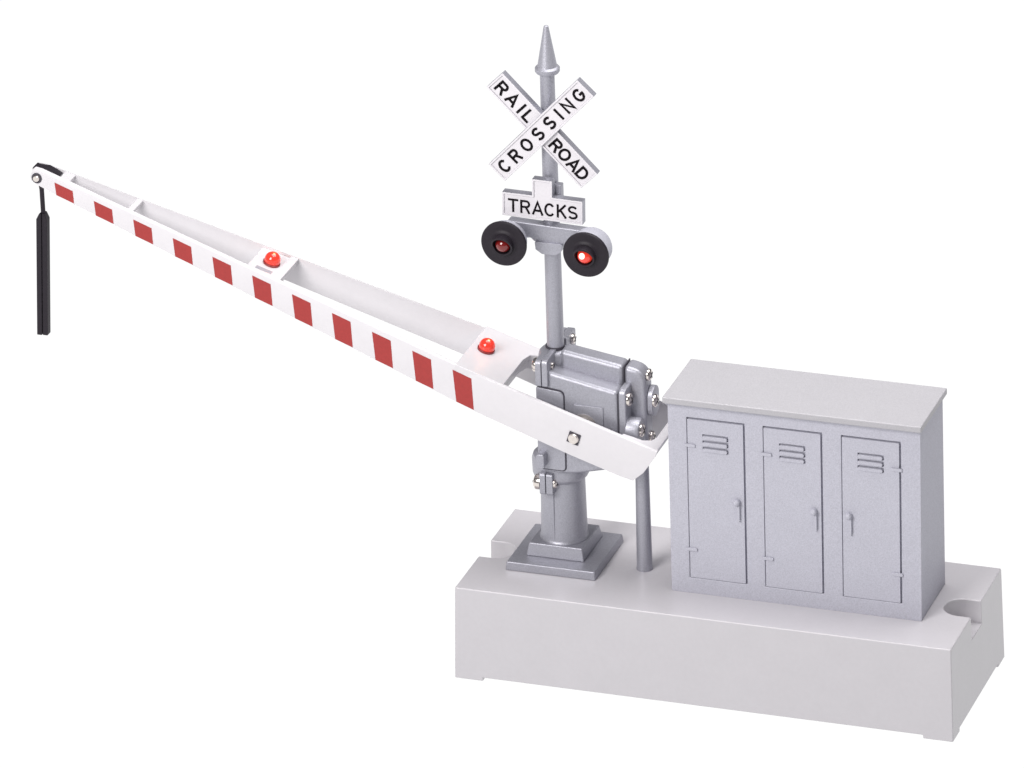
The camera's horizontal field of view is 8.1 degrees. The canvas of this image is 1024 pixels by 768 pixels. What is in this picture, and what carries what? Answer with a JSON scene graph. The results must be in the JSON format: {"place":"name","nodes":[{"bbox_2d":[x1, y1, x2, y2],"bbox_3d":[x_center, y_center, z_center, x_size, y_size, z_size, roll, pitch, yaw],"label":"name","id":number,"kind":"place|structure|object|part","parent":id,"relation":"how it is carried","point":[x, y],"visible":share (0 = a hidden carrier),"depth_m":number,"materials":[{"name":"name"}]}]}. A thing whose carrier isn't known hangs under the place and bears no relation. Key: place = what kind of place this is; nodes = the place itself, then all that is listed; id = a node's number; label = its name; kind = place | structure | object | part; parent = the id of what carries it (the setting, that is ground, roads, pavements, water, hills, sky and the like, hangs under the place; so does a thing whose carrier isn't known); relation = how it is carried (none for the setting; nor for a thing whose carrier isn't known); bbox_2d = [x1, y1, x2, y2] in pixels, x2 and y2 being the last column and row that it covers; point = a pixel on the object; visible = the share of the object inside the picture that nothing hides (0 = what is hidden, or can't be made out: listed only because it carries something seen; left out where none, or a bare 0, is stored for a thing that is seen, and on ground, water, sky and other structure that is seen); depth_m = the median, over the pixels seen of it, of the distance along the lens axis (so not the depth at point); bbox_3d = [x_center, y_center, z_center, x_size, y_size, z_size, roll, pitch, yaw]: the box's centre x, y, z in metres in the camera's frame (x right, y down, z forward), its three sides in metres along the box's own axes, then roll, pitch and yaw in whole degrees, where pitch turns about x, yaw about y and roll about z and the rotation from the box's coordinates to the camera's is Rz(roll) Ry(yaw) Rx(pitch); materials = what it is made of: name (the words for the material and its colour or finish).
{"place":"outdoors","nodes":[
{"label":"outdoors","id":0,"kind":"place"},
{"bbox_2d":[0,0,1023,767],"bbox_3d":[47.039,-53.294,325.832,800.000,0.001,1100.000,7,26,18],"label":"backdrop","id":1,"kind":"structure","parent":0,"point":[238,528],"depth_m":219.16,"materials":[{"name":"white"}]},
{"bbox_2d":[455,509,1003,741],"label":"base block","id":2,"kind":"structure","parent":1,"relation":"on","point":[621,625],"depth_m":195.22,"materials":[{"name":"grey plastic"}]},
{"bbox_2d":[481,25,658,580],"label":"crossing signal","id":3,"kind":"object","parent":2,"relation":"on","point":[619,395],"visible":0.98,"depth_m":194.78,"materials":[{"name":"silver metal"}]},
{"bbox_2d":[30,162,667,480],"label":"gate arm","id":4,"kind":"object","parent":3,"relation":"attached to","point":[485,370],"visible":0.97,"depth_m":196.87},
{"bbox_2d":[32,163,61,334],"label":"hanging rod","id":5,"kind":"object","parent":4,"relation":"hanging from","point":[43,266],"visible":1,"depth_m":199.70,"materials":[{"name":"black plastic"}]},
{"bbox_2d":[662,359,946,620],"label":"equipment cabinet","id":6,"kind":"object","parent":2,"relation":"on","point":[808,489],"visible":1,"depth_m":193.72,"materials":[{"name":"silver metal"}]},
{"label":"door","id":7,"kind":"part","parent":6,"relation":"part of","materials":[{"name":"silver metal"}]},
{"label":"door","id":8,"kind":"part","parent":6,"relation":"part of","materials":[{"name":"silver metal"}]},
{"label":"door","id":9,"kind":"part","parent":6,"relation":"part of","materials":[{"name":"silver metal"}]}
]}

